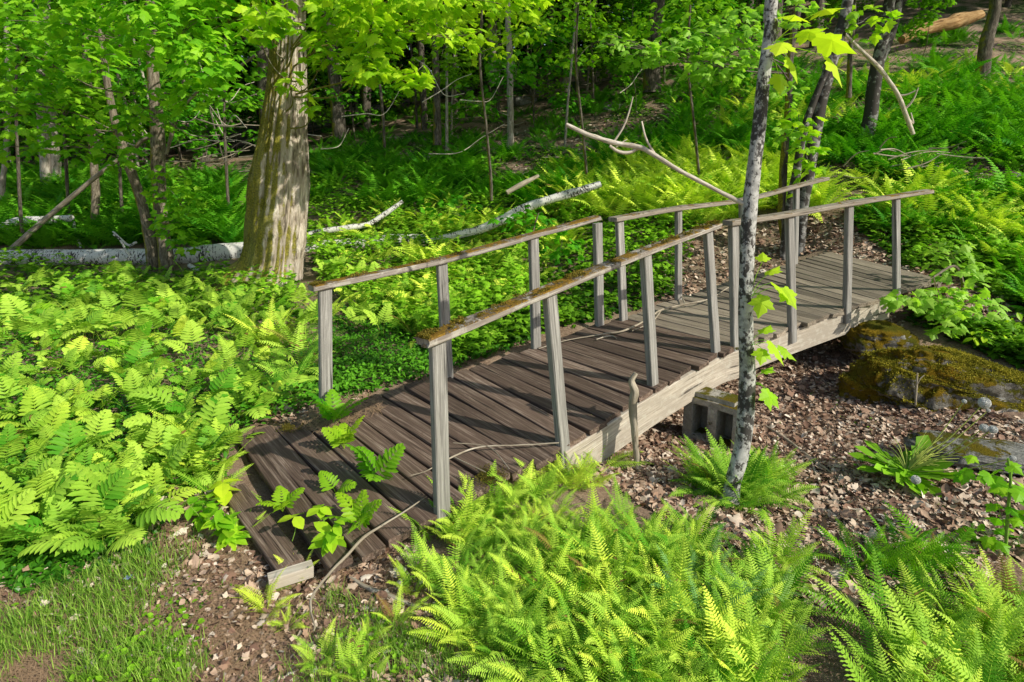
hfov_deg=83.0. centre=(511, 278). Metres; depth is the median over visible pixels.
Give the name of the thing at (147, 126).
sapling
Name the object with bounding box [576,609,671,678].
fern
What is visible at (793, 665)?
fern
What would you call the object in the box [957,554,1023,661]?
fern
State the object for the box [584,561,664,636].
fern
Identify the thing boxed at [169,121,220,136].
dead twig
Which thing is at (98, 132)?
sapling
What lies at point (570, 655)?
fern
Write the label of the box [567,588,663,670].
fern
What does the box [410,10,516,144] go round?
tree
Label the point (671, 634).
fern
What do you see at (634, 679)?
fern
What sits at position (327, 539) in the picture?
seedling
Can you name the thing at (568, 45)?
sapling
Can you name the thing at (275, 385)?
fern
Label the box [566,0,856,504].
young maple
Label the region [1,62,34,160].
sapling
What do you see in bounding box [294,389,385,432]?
dry needles
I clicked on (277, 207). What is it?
maple tree
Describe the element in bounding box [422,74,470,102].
dead twig
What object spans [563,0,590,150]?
thin tree
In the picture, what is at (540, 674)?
fern
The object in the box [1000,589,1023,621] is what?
fern
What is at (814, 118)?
maple tree
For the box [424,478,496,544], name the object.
fern
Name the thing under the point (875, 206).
fern
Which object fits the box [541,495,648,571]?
fern
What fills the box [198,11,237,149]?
thin tree
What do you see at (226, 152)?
dead twig
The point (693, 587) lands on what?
fern
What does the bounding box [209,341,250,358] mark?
fern
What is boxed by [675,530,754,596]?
fern
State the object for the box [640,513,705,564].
fern
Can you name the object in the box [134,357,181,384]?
fern
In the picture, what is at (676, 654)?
fern
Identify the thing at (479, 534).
fern
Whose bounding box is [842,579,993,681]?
fern
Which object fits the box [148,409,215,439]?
fern
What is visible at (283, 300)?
fern
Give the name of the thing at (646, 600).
fern
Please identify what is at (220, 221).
fern carpet
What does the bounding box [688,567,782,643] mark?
fern
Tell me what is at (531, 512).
fern
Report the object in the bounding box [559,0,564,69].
tree
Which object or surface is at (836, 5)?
sapling
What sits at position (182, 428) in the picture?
fern
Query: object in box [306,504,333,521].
seedling
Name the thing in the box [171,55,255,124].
dead branch
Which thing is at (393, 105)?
tree
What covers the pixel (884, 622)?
fern
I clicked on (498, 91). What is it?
thin tree
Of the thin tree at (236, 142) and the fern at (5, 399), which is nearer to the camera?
the fern at (5, 399)
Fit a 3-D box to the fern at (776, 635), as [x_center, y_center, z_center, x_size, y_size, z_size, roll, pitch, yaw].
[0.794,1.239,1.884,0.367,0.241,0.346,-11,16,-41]
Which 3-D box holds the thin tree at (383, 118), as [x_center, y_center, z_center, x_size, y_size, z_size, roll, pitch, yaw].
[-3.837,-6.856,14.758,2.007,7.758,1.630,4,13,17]
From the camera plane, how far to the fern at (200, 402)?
3.85 m
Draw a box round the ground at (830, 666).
[0,0,1023,681]
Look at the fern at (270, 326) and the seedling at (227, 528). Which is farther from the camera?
the fern at (270, 326)
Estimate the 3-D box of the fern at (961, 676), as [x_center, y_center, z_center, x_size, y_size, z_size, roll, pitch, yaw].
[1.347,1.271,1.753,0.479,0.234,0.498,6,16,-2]
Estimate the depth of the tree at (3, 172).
10.86 m
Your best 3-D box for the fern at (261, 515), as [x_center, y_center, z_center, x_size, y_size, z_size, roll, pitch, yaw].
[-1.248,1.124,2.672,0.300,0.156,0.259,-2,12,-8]
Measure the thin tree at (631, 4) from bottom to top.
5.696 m
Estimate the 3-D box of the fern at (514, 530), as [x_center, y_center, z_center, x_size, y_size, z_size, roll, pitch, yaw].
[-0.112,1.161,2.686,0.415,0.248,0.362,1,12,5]
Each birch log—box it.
[0,231,425,270]
[1,215,81,247]
[307,200,403,234]
[426,181,601,244]
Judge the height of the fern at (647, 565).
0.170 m
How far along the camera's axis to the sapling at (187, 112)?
14.18 m
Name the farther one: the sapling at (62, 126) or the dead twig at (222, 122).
the sapling at (62, 126)
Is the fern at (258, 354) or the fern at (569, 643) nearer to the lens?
the fern at (569, 643)
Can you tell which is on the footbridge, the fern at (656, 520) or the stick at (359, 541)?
the stick at (359, 541)
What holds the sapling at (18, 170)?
on the ground at (830, 666)
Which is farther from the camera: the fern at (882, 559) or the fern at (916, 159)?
the fern at (916, 159)
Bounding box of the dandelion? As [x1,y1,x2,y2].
[848,397,1016,497]
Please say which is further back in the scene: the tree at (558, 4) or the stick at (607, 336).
the tree at (558, 4)
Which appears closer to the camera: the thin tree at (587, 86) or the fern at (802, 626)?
the fern at (802, 626)
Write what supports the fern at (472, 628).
on the ground at (830, 666)
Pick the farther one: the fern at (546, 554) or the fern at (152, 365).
the fern at (152, 365)
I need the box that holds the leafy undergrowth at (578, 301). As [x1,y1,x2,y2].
[0,43,1023,368]
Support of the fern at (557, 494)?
on the ground at (830, 666)
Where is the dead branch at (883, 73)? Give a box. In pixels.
[836,24,918,134]
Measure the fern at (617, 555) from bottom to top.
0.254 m
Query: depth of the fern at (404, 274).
6.86 m
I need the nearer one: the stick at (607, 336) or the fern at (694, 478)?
the fern at (694, 478)
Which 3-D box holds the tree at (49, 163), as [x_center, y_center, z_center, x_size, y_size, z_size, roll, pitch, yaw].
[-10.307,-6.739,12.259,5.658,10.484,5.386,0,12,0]
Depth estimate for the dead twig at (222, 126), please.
8.91 m
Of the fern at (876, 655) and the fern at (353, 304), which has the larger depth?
the fern at (353, 304)
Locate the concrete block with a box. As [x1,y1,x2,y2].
[682,387,737,452]
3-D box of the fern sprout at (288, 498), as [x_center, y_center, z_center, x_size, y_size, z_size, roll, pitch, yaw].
[-1.103,1.068,2.773,0.163,0.098,0.186,4,13,19]
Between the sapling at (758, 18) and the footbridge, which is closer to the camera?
the footbridge
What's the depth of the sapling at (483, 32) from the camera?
22.78 m
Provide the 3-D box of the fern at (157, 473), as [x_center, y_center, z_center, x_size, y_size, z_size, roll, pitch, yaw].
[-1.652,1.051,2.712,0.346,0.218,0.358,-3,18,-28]
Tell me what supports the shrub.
on the ground at (830, 666)
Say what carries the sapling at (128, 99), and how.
on the ground at (830, 666)
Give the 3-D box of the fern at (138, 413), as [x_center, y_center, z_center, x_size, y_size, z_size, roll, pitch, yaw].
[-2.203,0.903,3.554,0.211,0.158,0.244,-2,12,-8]
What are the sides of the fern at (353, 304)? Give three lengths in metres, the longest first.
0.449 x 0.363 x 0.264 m
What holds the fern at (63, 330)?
on the ground at (830, 666)
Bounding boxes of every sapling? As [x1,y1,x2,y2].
[0,0,103,232]
[0,23,34,163]
[0,23,138,213]
[0,77,116,161]
[0,79,62,163]
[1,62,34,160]
[2,92,35,140]
[19,109,99,147]
[24,84,149,158]
[51,0,166,159]
[54,35,191,212]
[55,0,189,148]
[56,62,141,146]
[59,90,130,156]
[77,1,222,169]
[79,39,193,163]
[99,41,194,157]
[126,15,221,165]
[161,15,264,161]
[163,19,268,206]
[171,81,238,157]
[218,45,258,137]
[230,2,308,127]
[251,0,354,111]
[254,43,330,125]
[306,28,413,139]
[307,16,327,134]
[308,30,348,127]
[317,1,419,110]
[325,58,377,113]
[376,30,441,119]
[413,0,554,200]
[413,9,478,98]
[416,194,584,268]
[422,16,491,130]
[458,13,522,98]
[464,21,503,91]
[478,0,595,128]
[495,1,571,110]
[509,0,650,192]
[534,0,643,105]
[555,34,579,81]
[578,0,639,82]
[585,0,681,86]
[587,0,643,76]
[594,0,694,68]
[596,0,828,239]
[597,26,645,116]
[607,0,696,77]
[622,0,721,81]
[622,0,763,176]
[636,0,723,81]
[639,0,757,88]
[704,0,788,57]
[725,0,758,42]
[807,0,841,51]
[825,0,873,9]
[879,240,1010,340]
[902,0,956,60]
[952,455,1023,557]
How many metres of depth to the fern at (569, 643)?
1.98 m
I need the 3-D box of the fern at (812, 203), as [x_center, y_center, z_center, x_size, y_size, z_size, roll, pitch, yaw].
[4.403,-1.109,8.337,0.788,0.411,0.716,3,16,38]
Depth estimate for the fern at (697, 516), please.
2.71 m
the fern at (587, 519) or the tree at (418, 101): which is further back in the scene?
the tree at (418, 101)
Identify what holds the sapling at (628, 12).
on the ground at (830, 666)
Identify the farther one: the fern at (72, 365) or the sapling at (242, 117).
the sapling at (242, 117)
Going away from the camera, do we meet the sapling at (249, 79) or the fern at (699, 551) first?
the fern at (699, 551)
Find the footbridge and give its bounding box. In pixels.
[227,177,941,590]
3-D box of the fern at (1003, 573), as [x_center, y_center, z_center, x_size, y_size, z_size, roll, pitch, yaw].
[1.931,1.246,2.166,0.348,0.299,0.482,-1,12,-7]
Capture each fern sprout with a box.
[256,485,304,511]
[306,389,367,424]
[318,470,356,492]
[320,489,381,534]
[321,415,364,447]
[346,443,405,482]
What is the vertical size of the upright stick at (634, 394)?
0.593 m
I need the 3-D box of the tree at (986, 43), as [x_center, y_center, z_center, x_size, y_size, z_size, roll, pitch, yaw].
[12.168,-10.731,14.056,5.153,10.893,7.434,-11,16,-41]
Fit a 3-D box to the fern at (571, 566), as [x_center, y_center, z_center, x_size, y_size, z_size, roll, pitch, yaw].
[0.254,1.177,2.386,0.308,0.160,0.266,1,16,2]
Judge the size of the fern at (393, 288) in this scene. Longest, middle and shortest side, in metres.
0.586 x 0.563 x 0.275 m
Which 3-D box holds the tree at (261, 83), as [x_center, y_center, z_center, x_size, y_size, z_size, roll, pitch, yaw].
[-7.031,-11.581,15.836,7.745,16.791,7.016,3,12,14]
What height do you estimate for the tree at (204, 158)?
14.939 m
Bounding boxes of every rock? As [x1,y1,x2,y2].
[513,96,536,105]
[601,102,620,109]
[838,320,919,355]
[903,430,1023,475]
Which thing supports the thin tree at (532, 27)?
on the ground at (830, 666)
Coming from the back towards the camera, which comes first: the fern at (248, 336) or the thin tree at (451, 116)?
the thin tree at (451, 116)
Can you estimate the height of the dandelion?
0.515 m
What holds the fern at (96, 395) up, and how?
on the ground at (830, 666)
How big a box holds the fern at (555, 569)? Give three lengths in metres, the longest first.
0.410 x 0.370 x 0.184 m
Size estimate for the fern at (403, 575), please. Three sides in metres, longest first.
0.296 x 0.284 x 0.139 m
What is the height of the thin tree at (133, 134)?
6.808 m
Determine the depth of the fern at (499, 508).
2.82 m
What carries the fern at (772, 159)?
on the ground at (830, 666)
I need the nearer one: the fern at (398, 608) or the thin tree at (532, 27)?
the fern at (398, 608)
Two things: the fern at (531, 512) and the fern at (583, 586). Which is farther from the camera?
the fern at (531, 512)
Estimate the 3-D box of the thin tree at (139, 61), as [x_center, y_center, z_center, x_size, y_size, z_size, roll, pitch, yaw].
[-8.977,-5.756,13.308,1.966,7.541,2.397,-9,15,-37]
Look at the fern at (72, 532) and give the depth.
2.43 m
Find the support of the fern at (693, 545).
on the ground at (830, 666)
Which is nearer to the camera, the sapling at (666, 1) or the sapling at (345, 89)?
the sapling at (666, 1)
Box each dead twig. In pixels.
[139,124,190,147]
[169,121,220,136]
[186,133,236,151]
[188,139,233,141]
[194,118,246,127]
[198,145,251,162]
[204,144,246,164]
[206,150,249,155]
[209,105,240,125]
[217,109,245,126]
[321,128,348,148]
[341,92,398,116]
[416,59,463,96]
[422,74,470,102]
[429,124,503,153]
[460,76,503,101]
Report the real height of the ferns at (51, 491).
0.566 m
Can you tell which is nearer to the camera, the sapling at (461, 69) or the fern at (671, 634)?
the fern at (671, 634)
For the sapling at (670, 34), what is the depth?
19.24 m
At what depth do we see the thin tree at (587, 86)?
22.13 m
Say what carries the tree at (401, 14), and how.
on the ground at (830, 666)
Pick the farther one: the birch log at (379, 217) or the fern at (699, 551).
the birch log at (379, 217)
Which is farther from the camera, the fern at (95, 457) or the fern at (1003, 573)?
the fern at (95, 457)
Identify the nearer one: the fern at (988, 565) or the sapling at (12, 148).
the fern at (988, 565)
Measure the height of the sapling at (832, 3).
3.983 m
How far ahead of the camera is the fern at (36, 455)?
3.09 m
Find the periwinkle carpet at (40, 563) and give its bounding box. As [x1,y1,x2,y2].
[0,269,530,595]
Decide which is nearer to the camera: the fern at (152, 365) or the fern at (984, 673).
the fern at (984, 673)
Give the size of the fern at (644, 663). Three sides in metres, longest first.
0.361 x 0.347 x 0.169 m
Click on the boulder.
(952, 378)
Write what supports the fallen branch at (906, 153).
on the leafy undergrowth at (578, 301)
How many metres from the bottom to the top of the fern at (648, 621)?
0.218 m
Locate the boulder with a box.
[835,344,1023,412]
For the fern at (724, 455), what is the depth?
3.26 m
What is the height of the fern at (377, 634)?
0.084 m
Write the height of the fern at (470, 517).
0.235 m
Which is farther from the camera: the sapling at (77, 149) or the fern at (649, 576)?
the sapling at (77, 149)
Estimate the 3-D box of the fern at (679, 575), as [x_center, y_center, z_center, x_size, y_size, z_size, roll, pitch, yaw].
[0.647,1.174,2.118,0.462,0.260,0.410,4,13,20]
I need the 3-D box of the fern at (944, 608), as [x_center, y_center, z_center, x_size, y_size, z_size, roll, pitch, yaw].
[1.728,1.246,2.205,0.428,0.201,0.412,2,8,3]
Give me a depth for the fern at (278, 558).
2.43 m
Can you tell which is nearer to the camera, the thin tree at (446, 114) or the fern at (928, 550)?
the fern at (928, 550)
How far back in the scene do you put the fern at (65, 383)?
4.02 m
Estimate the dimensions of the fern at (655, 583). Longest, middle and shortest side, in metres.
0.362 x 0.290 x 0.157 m
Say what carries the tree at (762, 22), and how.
on the ground at (830, 666)
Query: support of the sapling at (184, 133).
on the ground at (830, 666)
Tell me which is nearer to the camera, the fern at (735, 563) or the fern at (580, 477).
the fern at (735, 563)
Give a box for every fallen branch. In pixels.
[505,174,538,194]
[843,150,868,166]
[873,153,911,156]
[880,148,909,156]
[888,150,928,159]
[901,151,949,160]
[907,152,943,168]
[929,141,965,148]
[936,153,985,158]
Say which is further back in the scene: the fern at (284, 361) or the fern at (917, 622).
the fern at (284, 361)
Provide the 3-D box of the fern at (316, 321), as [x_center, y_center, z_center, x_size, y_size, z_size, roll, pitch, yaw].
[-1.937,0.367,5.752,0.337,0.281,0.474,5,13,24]
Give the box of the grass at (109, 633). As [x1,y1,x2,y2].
[0,437,672,681]
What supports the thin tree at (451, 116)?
on the ground at (830, 666)
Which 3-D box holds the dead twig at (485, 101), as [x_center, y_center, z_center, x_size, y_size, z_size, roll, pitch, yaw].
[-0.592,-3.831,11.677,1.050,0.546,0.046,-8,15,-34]
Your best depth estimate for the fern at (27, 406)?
3.64 m
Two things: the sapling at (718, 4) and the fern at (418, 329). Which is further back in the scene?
the sapling at (718, 4)
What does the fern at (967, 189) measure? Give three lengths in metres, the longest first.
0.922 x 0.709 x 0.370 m
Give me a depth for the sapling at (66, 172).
10.11 m
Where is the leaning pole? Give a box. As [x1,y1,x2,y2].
[9,158,118,249]
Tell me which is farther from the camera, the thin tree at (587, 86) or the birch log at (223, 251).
the thin tree at (587, 86)
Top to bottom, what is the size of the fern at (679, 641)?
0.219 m
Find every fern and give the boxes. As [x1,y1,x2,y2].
[0,387,76,432]
[0,424,71,463]
[0,440,50,472]
[0,503,108,552]
[0,538,26,570]
[1,382,24,416]
[1,410,39,428]
[5,401,83,449]
[8,514,77,538]
[17,302,58,319]
[18,388,72,415]
[32,330,67,346]
[35,355,106,379]
[41,334,75,355]
[42,379,70,405]
[46,336,102,369]
[51,326,67,342]
[51,505,137,551]
[58,282,80,297]
[60,380,102,403]
[64,406,97,422]
[73,384,121,416]
[80,471,142,524]
[82,492,166,537]
[92,452,110,464]
[94,357,123,379]
[98,321,155,352]
[109,413,135,426]
[115,420,187,453]
[115,463,201,539]
[125,417,202,448]
[132,357,163,383]
[132,457,174,504]
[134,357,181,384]
[135,411,151,427]
[143,426,196,478]
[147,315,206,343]
[148,296,192,310]
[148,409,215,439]
[155,298,182,315]
[156,367,202,397]
[164,463,262,511]
[177,353,235,378]
[180,436,255,498]
[188,450,248,479]
[195,422,251,456]
[196,387,245,404]
[198,333,271,380]
[200,417,265,450]
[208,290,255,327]
[208,507,270,537]
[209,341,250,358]
[217,308,288,345]
[219,330,267,351]
[223,294,298,354]
[227,376,277,414]
[228,310,306,341]
[231,566,299,619]
[235,380,281,416]
[243,346,269,366]
[245,318,291,345]
[252,309,317,350]
[253,345,336,388]
[255,322,347,374]
[257,598,312,631]
[262,296,290,311]
[266,549,318,590]
[289,301,332,328]
[291,618,347,670]
[295,292,357,316]
[316,623,396,677]
[333,650,389,681]
[340,285,388,302]
[346,612,391,654]
[348,296,373,316]
[370,584,432,630]
[371,277,413,299]
[376,273,424,295]
[387,554,454,596]
[388,300,429,348]
[390,496,480,541]
[392,518,460,585]
[405,533,483,621]
[407,575,504,655]
[409,288,463,308]
[410,515,492,600]
[419,554,490,650]
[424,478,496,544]
[427,475,501,530]
[437,475,532,556]
[440,486,502,538]
[440,511,506,573]
[443,579,523,654]
[447,544,525,619]
[447,589,535,663]
[453,500,528,541]
[457,530,559,625]
[458,461,530,522]
[458,478,530,547]
[462,576,558,622]
[465,527,514,562]
[467,614,566,681]
[470,545,517,583]
[481,466,531,511]
[481,583,585,661]
[484,616,581,681]
[487,548,553,591]
[492,459,559,513]
[492,493,557,529]
[492,512,556,563]
[493,549,576,628]
[494,604,610,681]
[497,539,613,615]
[499,496,543,535]
[507,470,553,504]
[509,563,616,661]
[510,529,559,574]
[512,516,584,592]
[515,458,575,491]
[517,464,579,503]
[519,496,574,540]
[522,494,582,531]
[522,504,597,573]
[527,546,603,612]
[533,453,600,484]
[533,510,600,575]
[536,571,620,645]
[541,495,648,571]
[541,545,608,587]
[544,509,626,561]
[546,510,628,584]
[547,448,603,491]
[547,546,640,645]
[547,588,613,657]
[547,661,569,681]
[548,616,642,681]
[550,647,638,681]
[554,634,607,681]
[559,452,618,488]
[560,479,625,537]
[565,451,602,489]
[566,540,618,589]
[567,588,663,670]
[570,609,705,681]
[573,520,650,613]
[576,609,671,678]
[579,562,677,670]
[583,448,653,475]
[584,533,680,580]
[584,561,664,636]
[584,580,697,638]
[592,503,653,555]
[592,636,709,681]
[597,503,679,562]
[598,190,635,216]
[611,529,759,609]
[614,624,734,681]
[615,510,704,573]
[616,586,686,654]
[617,502,687,558]
[621,584,703,648]
[625,535,752,656]
[625,541,704,598]
[626,655,766,681]
[628,563,785,679]
[632,604,718,676]
[638,630,749,681]
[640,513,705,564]
[649,545,748,613]
[654,498,725,555]
[654,514,728,568]
[657,525,746,583]
[660,568,753,647]
[661,574,754,670]
[665,460,723,492]
[669,553,768,632]
[671,438,727,480]
[675,158,696,173]
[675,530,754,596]
[675,615,790,681]
[676,548,758,615]
[676,583,779,678]
[682,669,690,680]
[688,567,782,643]
[691,196,737,222]
[692,586,777,671]
[696,545,767,581]
[698,429,786,510]
[699,542,791,609]
[700,437,770,472]
[705,562,832,660]
[705,567,825,639]
[707,178,769,199]
[707,653,738,681]
[708,550,768,604]
[713,475,779,500]
[715,564,802,639]
[716,544,803,621]
[716,592,821,681]
[717,590,817,681]
[719,441,798,497]
[719,615,809,681]
[725,530,852,634]
[727,569,822,642]
[733,556,804,591]
[742,515,818,586]
[746,508,831,575]
[750,449,813,498]
[757,592,852,659]
[763,150,794,166]
[798,547,935,649]
[806,516,934,593]
[809,188,848,213]
[814,527,985,598]
[825,609,943,681]
[828,629,923,681]
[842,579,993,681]
[846,507,974,569]
[848,579,983,667]
[854,192,890,217]
[861,558,1005,632]
[866,147,943,172]
[868,632,942,681]
[874,613,1005,681]
[875,624,982,681]
[877,528,968,597]
[883,501,991,578]
[889,585,1023,681]
[897,595,1023,680]
[902,209,947,234]
[917,558,1023,636]
[925,628,1023,681]
[932,555,1023,650]
[934,594,1023,681]
[938,180,1005,197]
[939,162,983,182]
[948,568,1023,622]
[949,607,1023,681]
[952,547,1023,617]
[955,549,1023,632]
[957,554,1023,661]
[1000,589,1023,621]
[1006,620,1023,666]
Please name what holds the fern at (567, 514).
on the ground at (830, 666)
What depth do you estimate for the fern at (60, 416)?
3.48 m
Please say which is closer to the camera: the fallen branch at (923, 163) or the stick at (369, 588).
the stick at (369, 588)
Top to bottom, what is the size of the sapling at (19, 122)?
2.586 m
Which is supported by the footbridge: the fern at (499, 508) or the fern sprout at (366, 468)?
the fern sprout at (366, 468)
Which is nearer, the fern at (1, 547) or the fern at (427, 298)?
the fern at (1, 547)
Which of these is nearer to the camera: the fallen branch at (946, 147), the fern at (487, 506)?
the fern at (487, 506)
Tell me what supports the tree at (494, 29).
on the ground at (830, 666)
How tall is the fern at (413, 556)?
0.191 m
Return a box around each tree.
[0,0,141,184]
[0,0,296,272]
[0,2,51,198]
[0,10,20,162]
[0,121,15,156]
[16,2,38,161]
[42,17,148,222]
[93,1,170,168]
[104,6,182,166]
[119,0,148,104]
[120,0,223,154]
[133,0,310,162]
[167,0,254,151]
[179,0,559,292]
[197,0,308,25]
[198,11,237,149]
[227,1,318,130]
[255,1,268,120]
[306,20,420,133]
[324,8,346,143]
[352,1,413,111]
[374,28,385,154]
[384,0,476,129]
[385,0,536,117]
[387,51,396,109]
[406,43,411,104]
[407,9,418,127]
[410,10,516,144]
[411,7,479,107]
[444,3,447,151]
[450,54,454,136]
[452,3,550,149]
[475,13,483,92]
[486,11,496,83]
[496,11,500,119]
[517,2,554,85]
[543,0,594,65]
[544,2,553,99]
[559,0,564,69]
[561,2,578,92]
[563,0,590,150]
[575,42,577,103]
[586,0,597,90]
[616,0,640,93]
[642,0,664,92]
[741,0,753,60]
[759,0,764,29]
[773,0,782,56]
[779,0,902,260]
[809,0,824,47]
[845,0,855,97]
[858,0,902,143]
[974,0,1001,77]
[1004,0,1011,6]
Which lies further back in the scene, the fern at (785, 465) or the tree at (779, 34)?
the tree at (779, 34)
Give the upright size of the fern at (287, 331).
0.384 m
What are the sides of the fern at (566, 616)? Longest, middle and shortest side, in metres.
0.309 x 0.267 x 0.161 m
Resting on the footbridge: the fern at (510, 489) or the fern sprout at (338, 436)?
the fern sprout at (338, 436)
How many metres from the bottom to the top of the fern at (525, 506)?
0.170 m
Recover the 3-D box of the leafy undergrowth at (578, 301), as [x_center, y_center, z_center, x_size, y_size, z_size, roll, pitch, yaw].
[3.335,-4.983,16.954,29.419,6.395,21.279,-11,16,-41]
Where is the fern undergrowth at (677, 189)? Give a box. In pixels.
[306,48,1023,320]
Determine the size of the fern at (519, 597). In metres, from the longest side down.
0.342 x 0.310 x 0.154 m
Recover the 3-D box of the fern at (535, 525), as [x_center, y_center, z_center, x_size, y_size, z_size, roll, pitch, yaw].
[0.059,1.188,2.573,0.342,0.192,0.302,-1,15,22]
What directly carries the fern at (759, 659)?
on the ground at (830, 666)
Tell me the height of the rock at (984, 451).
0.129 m
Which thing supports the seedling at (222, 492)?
on the ground at (830, 666)
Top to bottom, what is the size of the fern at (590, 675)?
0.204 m
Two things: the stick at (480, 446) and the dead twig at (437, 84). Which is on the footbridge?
the stick at (480, 446)
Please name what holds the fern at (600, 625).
on the ground at (830, 666)
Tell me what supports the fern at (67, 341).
on the ground at (830, 666)
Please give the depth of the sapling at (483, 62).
26.86 m
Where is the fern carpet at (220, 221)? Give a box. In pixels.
[0,15,1023,319]
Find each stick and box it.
[309,498,423,630]
[348,576,487,632]
[411,442,558,475]
[538,287,728,348]
[596,335,616,339]
[628,372,640,468]
[765,425,855,508]
[792,355,850,415]
[914,373,924,404]
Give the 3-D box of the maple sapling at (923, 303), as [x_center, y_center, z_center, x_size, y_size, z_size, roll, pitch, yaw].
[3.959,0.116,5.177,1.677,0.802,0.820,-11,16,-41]
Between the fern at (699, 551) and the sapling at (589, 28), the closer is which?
the fern at (699, 551)
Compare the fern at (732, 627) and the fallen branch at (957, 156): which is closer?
the fern at (732, 627)
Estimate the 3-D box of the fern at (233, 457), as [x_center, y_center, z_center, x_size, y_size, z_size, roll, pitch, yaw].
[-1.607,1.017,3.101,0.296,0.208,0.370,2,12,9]
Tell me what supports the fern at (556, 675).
on the ground at (830, 666)
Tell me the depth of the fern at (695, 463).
3.35 m
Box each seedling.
[184,494,221,531]
[201,507,250,552]
[202,478,240,505]
[277,513,303,540]
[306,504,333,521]
[308,518,348,556]
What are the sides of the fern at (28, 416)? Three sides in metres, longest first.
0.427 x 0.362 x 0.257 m
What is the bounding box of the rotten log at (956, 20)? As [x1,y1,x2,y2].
[898,10,984,43]
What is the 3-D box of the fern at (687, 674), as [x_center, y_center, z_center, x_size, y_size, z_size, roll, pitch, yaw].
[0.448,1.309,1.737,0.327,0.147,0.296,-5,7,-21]
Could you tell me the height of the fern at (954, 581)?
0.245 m
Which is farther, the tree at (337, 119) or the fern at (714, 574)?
the tree at (337, 119)
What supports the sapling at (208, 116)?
on the ground at (830, 666)
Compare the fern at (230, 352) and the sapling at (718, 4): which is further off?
the sapling at (718, 4)
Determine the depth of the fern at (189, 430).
3.28 m
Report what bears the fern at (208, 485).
on the ground at (830, 666)
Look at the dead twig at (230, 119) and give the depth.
13.12 m
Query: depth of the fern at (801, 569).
2.33 m
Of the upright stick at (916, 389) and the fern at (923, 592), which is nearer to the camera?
the fern at (923, 592)
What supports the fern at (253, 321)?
on the ground at (830, 666)
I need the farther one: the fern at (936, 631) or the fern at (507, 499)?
the fern at (507, 499)
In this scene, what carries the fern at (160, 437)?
on the ground at (830, 666)
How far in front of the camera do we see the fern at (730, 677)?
1.81 m
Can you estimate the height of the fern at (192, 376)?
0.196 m
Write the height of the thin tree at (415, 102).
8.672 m
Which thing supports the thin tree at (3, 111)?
on the ground at (830, 666)
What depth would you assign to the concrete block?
4.11 m
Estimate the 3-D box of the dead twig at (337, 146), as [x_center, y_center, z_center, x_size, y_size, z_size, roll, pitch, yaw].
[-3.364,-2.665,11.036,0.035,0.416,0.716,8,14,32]
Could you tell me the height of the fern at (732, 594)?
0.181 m
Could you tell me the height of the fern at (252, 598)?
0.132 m
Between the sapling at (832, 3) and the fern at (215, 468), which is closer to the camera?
the fern at (215, 468)
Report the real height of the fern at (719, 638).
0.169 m
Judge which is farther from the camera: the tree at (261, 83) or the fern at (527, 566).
the tree at (261, 83)
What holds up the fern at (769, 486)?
on the ground at (830, 666)
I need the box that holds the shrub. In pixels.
[961,312,1023,357]
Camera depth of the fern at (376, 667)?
1.95 m
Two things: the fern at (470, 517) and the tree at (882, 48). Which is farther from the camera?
the tree at (882, 48)
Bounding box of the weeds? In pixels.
[11,392,1018,681]
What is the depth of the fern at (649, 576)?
2.30 m
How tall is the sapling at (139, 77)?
3.695 m
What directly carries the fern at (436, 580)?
on the ground at (830, 666)
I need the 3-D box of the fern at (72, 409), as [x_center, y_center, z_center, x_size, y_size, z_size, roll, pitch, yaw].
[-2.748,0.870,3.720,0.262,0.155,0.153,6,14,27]
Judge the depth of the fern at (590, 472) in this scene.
3.22 m
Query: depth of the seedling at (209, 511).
2.67 m
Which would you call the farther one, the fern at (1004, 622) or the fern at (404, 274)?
the fern at (404, 274)
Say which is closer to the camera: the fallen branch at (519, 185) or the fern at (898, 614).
the fern at (898, 614)
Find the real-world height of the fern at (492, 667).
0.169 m
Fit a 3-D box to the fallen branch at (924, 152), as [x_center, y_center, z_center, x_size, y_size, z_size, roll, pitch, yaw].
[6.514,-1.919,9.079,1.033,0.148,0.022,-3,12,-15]
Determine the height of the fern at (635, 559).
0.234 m
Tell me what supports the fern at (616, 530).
on the ground at (830, 666)
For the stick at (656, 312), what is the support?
on the footbridge
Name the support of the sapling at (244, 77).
on the ground at (830, 666)
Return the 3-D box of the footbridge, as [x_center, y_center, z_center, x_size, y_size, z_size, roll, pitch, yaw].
[1.597,0.066,4.774,7.335,1.601,1.542,-9,15,-35]
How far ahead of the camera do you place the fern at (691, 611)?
2.21 m
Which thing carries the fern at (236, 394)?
on the ground at (830, 666)
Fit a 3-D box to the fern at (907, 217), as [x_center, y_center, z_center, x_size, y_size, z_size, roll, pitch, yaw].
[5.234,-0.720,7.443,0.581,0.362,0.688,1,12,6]
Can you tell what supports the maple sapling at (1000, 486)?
on the ground at (830, 666)
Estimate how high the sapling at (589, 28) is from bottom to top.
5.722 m
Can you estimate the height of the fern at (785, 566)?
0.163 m
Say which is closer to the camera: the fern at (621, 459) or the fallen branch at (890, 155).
the fern at (621, 459)
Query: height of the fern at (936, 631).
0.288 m
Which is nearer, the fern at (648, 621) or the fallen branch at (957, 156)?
the fern at (648, 621)
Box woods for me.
[60,0,746,131]
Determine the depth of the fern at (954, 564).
2.57 m

